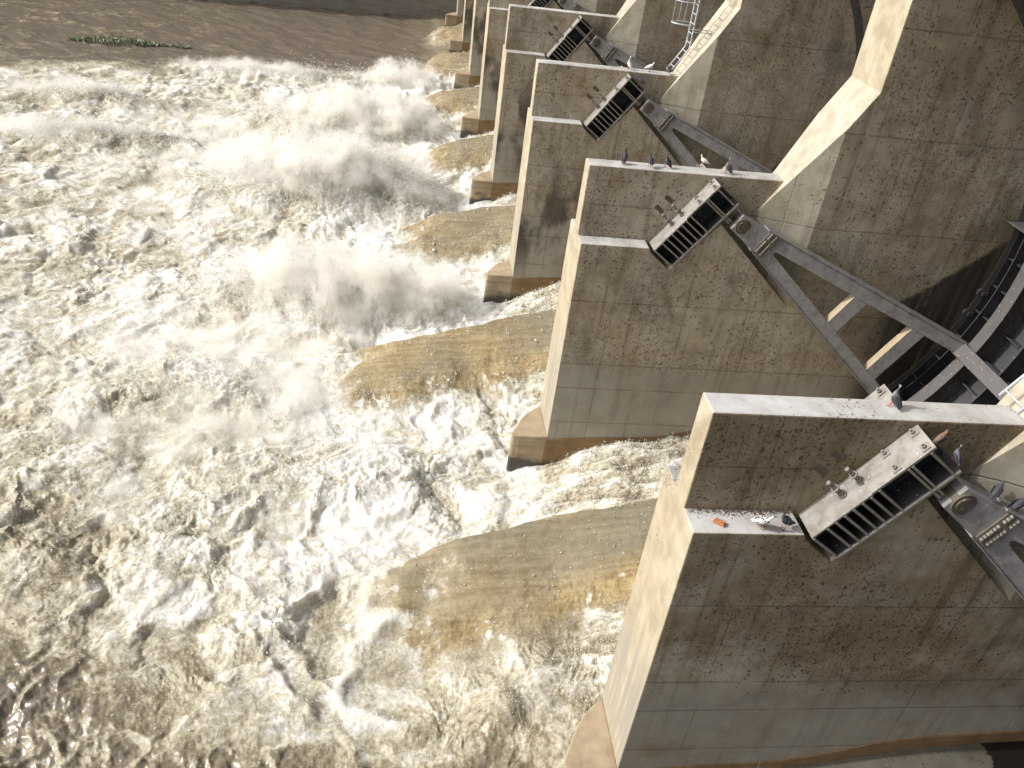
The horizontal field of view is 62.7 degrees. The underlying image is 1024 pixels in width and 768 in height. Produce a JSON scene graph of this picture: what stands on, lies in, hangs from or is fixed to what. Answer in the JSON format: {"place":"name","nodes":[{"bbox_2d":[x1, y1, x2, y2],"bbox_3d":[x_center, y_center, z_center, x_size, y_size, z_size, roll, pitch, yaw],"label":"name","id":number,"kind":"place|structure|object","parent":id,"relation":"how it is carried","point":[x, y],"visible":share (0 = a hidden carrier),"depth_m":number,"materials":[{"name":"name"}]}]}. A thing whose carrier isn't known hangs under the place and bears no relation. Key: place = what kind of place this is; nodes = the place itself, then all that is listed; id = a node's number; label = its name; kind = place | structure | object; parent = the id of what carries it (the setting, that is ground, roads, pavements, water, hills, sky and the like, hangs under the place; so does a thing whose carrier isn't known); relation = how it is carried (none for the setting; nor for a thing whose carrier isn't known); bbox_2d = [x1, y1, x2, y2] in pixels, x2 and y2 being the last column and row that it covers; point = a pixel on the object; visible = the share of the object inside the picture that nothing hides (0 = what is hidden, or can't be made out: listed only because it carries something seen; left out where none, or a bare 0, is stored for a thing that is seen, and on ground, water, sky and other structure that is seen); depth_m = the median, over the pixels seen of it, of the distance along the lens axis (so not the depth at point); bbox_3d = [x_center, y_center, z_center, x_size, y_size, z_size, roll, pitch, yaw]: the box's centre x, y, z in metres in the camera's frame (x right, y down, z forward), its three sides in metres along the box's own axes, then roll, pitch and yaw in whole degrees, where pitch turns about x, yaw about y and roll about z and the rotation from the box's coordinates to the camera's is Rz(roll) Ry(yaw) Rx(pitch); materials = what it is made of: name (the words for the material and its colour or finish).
{"place":"outdoors","nodes":[
{"label":"outdoors","id":0,"kind":"place"},
{"bbox_2d":[231,0,456,16],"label":"abutment wall","id":1,"kind":"structure","parent":0,"point":[430,8],"depth_m":69.67,"materials":[{"name":"brown concrete"}]},
{"bbox_2d":[0,0,689,767],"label":"river water","id":2,"kind":"structure","parent":0,"point":[46,706],"depth_m":21.69,"materials":[{"name":"white liquid"}]},
{"bbox_2d":[68,32,190,48],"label":"floating weeds","id":3,"kind":"object","parent":2,"relation":"on","point":[115,40],"visible":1,"depth_m":52.89,"materials":[{"name":"green plant"}]},
{"bbox_2d":[0,26,690,767],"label":"spray","id":4,"kind":"object","parent":2,"relation":"on","point":[266,164],"visible":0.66,"depth_m":32.63,"materials":[{"name":"white liquid"}]},
{"bbox_2d":[557,0,592,12],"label":"radial gate","id":5,"kind":"structure","parent":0,"point":[571,5],"depth_m":40.80,"materials":[{"name":"grey metal"}]},
{"bbox_2d":[789,741,1023,767],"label":"spillway floor","id":6,"kind":"structure","parent":0,"point":[1009,754],"depth_m":14.33,"materials":[{"name":"concrete"}]},
{"bbox_2d":[445,0,464,25],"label":"dam pier","id":7,"kind":"structure","parent":6,"relation":"on","point":[454,18],"depth_m":65.90,"materials":[{"name":"concrete"}]},
{"bbox_2d":[449,0,473,52],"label":"dam pier","id":8,"kind":"structure","parent":6,"relation":"on","point":[461,44],"depth_m":58.27,"materials":[{"name":"concrete"}]},
{"bbox_2d":[453,0,488,88],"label":"dam pier","id":9,"kind":"structure","parent":6,"relation":"on","point":[468,77],"depth_m":50.40,"materials":[{"name":"concrete"}]},
{"bbox_2d":[460,0,625,137],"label":"dam pier","id":10,"kind":"structure","parent":6,"relation":"on","point":[481,120],"depth_m":41.94,"materials":[{"name":"concrete"}]},
{"bbox_2d":[527,0,555,7],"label":"trunnion bracket","id":11,"kind":"object","parent":10,"relation":"attached to","point":[538,3],"visible":0.45,"depth_m":41.02,"materials":[{"name":"metal"}]},
{"bbox_2d":[469,0,724,203],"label":"dam pier","id":12,"kind":"structure","parent":6,"relation":"on","point":[647,32],"depth_m":33.63,"materials":[{"name":"concrete"}]},
{"bbox_2d":[546,15,594,60],"bbox_3d":[2.341,-13.620,33.490,1.756,1.975,0.496,3,34,-8],"label":"trunnion bracket","id":13,"kind":"object","parent":12,"relation":"attached to","point":[577,29],"visible":0.91,"depth_m":33.45,"materials":[{"name":"metal"}]},
{"bbox_2d":[589,34,655,70],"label":"radial gate","id":14,"kind":"structure","parent":12,"relation":"attached to","point":[609,53],"depth_m":33.47,"materials":[{"name":"grey metal"}]},
{"bbox_2d":[483,0,875,302],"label":"dam pier","id":15,"kind":"structure","parent":6,"relation":"on","point":[762,82],"depth_m":26.17,"materials":[{"name":"concrete"}]},
{"bbox_2d":[583,73,646,139],"bbox_3d":[3.205,-8.590,26.077,1.756,1.975,0.496,3,34,-8],"label":"trunnion bracket","id":16,"kind":"object","parent":15,"relation":"attached to","point":[620,100],"visible":1,"depth_m":26.05,"materials":[{"name":"metal"}]},
{"bbox_2d":[638,75,644,85],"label":"pigeon","id":17,"kind":"object","parent":16,"relation":"on","point":[641,80],"visible":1,"depth_m":25.66,"materials":[{"name":"stone"}]},
{"bbox_2d":[627,56,632,69],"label":"pigeon","id":18,"kind":"object","parent":15,"relation":"on","point":[630,64],"visible":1,"depth_m":25.82,"materials":[{"name":"white"}]},
{"bbox_2d":[645,62,654,71],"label":"pigeon","id":19,"kind":"object","parent":15,"relation":"on","point":[649,66],"visible":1,"depth_m":25.87,"materials":[{"name":"white"}]},
{"bbox_2d":[668,0,711,69],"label":"caged ladder","id":20,"kind":"object","parent":15,"relation":"attached to","point":[690,21],"visible":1,"depth_m":25.39,"materials":[{"name":"grey metal"}]},
{"bbox_2d":[639,98,772,173],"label":"radial gate","id":21,"kind":"structure","parent":15,"relation":"attached to","point":[665,121],"depth_m":26.26,"materials":[{"name":"grey metal"}]},
{"bbox_2d":[506,0,1023,471],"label":"dam pier","id":22,"kind":"structure","parent":6,"relation":"on","point":[897,174],"depth_m":19.01,"materials":[{"name":"concrete"}]},
{"bbox_2d":[621,147,627,164],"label":"pigeon","id":23,"kind":"object","parent":22,"relation":"on","point":[624,158],"visible":1,"depth_m":18.15,"materials":[{"name":"stone"}]},
{"bbox_2d":[648,152,653,165],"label":"pigeon","id":24,"kind":"object","parent":22,"relation":"on","point":[650,160],"visible":1,"depth_m":18.17,"materials":[{"name":"stone"}]},
{"bbox_2d":[664,152,671,167],"bbox_3d":[3.417,-4.865,18.274,0.192,0.351,0.132,19,35,17],"label":"pigeon","id":25,"kind":"object","parent":22,"relation":"on","point":[668,161],"visible":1,"depth_m":18.26,"materials":[{"name":"stone"}]},
{"bbox_2d":[649,178,740,267],"bbox_3d":[4.069,-3.560,18.664,1.756,1.975,0.496,3,34,-8],"label":"trunnion bracket","id":26,"kind":"object","parent":22,"relation":"attached to","point":[706,210],"visible":1,"depth_m":18.62,"materials":[{"name":"metal"}]},
{"bbox_2d":[701,155,709,166],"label":"pigeon","id":27,"kind":"object","parent":22,"relation":"on","point":[704,160],"visible":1,"depth_m":18.74,"materials":[{"name":"white"}]},
{"bbox_2d":[725,158,732,173],"bbox_3d":[4.782,-4.780,18.435,0.192,0.351,0.132,26,37,25],"label":"pigeon","id":28,"kind":"object","parent":22,"relation":"on","point":[728,167],"visible":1,"depth_m":18.42,"materials":[{"name":"stone"}]},
{"bbox_2d":[727,212,1023,404],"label":"radial gate","id":29,"kind":"structure","parent":22,"relation":"attached to","point":[977,357],"depth_m":19.38,"materials":[{"name":"grey metal"}]},
{"bbox_2d":[562,379,1023,767],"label":"dam pier","id":30,"kind":"structure","parent":6,"relation":"on","point":[744,641],"depth_m":12.31,"materials":[{"name":"concrete"}]},
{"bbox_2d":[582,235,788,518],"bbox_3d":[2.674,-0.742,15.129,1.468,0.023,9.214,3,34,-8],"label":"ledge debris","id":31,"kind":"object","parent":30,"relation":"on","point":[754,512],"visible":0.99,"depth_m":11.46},
{"bbox_2d":[713,518,725,526],"bbox_3d":[2.768,1.841,11.217,0.160,0.047,0.087,24,37,23],"label":"brick fragment","id":32,"kind":"object","parent":30,"relation":"on","point":[719,522],"visible":1,"depth_m":11.20,"materials":[{"name":"orange brick"}]},
{"bbox_2d":[751,516,774,530],"bbox_3d":[3.332,1.813,11.178,0.286,0.271,0.125,22,36,21],"label":"pigeon","id":33,"kind":"object","parent":30,"relation":"on","point":[762,520],"visible":1,"depth_m":11.14,"materials":[{"name":"white"}]},
{"bbox_2d":[779,514,795,530],"bbox_3d":[3.680,1.824,11.222,0.301,0.286,0.132,-10,37,-25],"label":"pigeon","id":34,"kind":"object","parent":30,"relation":"on","point":[787,520],"visible":1,"depth_m":11.16,"materials":[{"name":"stone"}]},
{"bbox_2d":[865,384,891,400],"bbox_3d":[4.841,0.931,12.045,1.756,1.975,0.496,3,34,-8],"label":"trunnion bracket","id":35,"kind":"object","parent":30,"relation":"attached to","point":[883,392],"visible":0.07,"depth_m":11.65,"materials":[{"name":"metal"}]},
{"bbox_2d":[799,424,963,558],"bbox_3d":[4.934,1.470,11.251,1.756,1.975,0.496,3,34,-8],"label":"trunnion bracket","id":36,"kind":"object","parent":30,"relation":"attached to","point":[910,469],"visible":1,"depth_m":11.16,"materials":[{"name":"metal"}]},
{"bbox_2d":[931,430,948,445],"bbox_3d":[5.520,0.697,10.852,0.241,0.228,0.106,-10,37,-25],"label":"pigeon","id":37,"kind":"object","parent":36,"relation":"on","point":[939,438],"visible":0.96,"depth_m":10.83,"materials":[{"name":"stone"}]},
{"bbox_2d":[949,445,962,465],"bbox_3d":[5.782,0.919,10.876,0.108,0.288,0.158,-3,35,-17],"label":"pigeon","id":38,"kind":"object","parent":36,"relation":"on","point":[957,456],"visible":1,"depth_m":10.88,"materials":[{"name":"stone"}]},
{"bbox_2d":[887,384,901,409],"bbox_3d":[5.067,0.173,11.016,0.132,0.351,0.192,-23,44,-38],"label":"pigeon","id":39,"kind":"object","parent":30,"relation":"on","point":[896,398],"visible":1,"depth_m":11.01,"materials":[{"name":"stone"}]},
{"bbox_2d":[934,477,1023,599],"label":"radial gate","id":40,"kind":"structure","parent":30,"relation":"attached to","point":[993,528],"depth_m":11.18,"materials":[{"name":"grey metal"}]},
{"bbox_2d":[987,480,1004,499],"bbox_3d":[6.369,1.413,11.057,0.286,0.271,0.125,-21,43,-36],"label":"pigeon","id":41,"kind":"object","parent":40,"relation":"on","point":[996,491],"visible":1,"depth_m":11.03,"materials":[{"name":"stone"}]},
{"bbox_2d":[1007,498,1023,511],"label":"pigeon","id":42,"kind":"object","parent":40,"relation":"on","point":[1018,503],"visible":1,"depth_m":11.12,"materials":[{"name":"stone"}]},
{"bbox_2d":[999,374,1023,413],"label":"caged ladder","id":43,"kind":"object","parent":30,"relation":"attached to","point":[1010,386],"visible":1,"depth_m":11.27,"materials":[{"name":"white metal"}]}
]}

